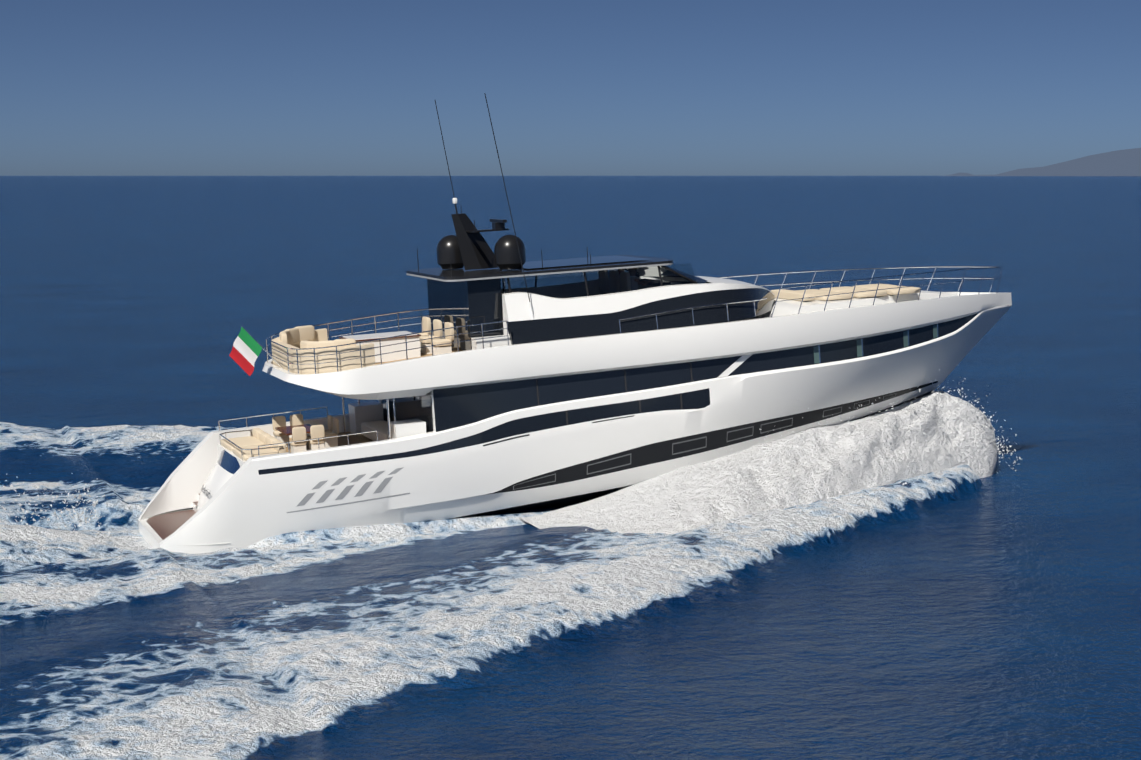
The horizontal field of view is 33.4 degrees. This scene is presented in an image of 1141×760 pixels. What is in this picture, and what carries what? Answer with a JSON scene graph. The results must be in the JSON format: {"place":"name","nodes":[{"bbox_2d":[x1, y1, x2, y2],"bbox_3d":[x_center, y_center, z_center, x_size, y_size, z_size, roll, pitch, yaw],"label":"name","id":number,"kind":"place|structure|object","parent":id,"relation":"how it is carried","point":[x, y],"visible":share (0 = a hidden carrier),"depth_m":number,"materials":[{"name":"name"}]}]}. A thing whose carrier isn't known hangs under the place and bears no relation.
{"place":"outdoors","nodes":[
{"label":"outdoors","id":0,"kind":"place"},
{"bbox_2d":[0,176,1140,759],"bbox_3d":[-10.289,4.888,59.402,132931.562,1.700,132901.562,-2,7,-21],"label":"ocean","id":1,"kind":"structure","parent":0,"point":[962,612],"depth_m":57.31,"materials":[{"name":"blue liquid"}]},
{"bbox_2d":[138,93,1011,553],"bbox_3d":[1.381,-2.661,66.319,32.800,14.702,7.440,-6,8,-20],"label":"boat","id":2,"kind":"object","parent":1,"relation":"on","point":[486,391],"visible":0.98,"depth_m":63.06,"materials":[{"name":"white plastic"}]},
{"bbox_2d":[520,391,998,534],"bbox_3d":[6.194,2.195,68.698,21.486,3.238,30.255,-2,7,-21],"label":"bow spray","id":3,"kind":"object","parent":1,"relation":"on","point":[701,503],"visible":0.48,"depth_m":63.63,"materials":[{"name":"white liquid"}]},
{"bbox_2d":[0,0,1140,175],"label":"sky","id":4,"kind":"structure","parent":0,"point":[88,87],"materials":[{"name":"blue"}]},
{"bbox_2d":[945,148,1140,175],"bbox_3d":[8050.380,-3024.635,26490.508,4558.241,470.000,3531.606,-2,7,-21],"label":"headland","id":5,"kind":"structure","parent":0,"point":[1126,162],"depth_m":26835.33,"materials":[{"name":"grey"}]}
]}

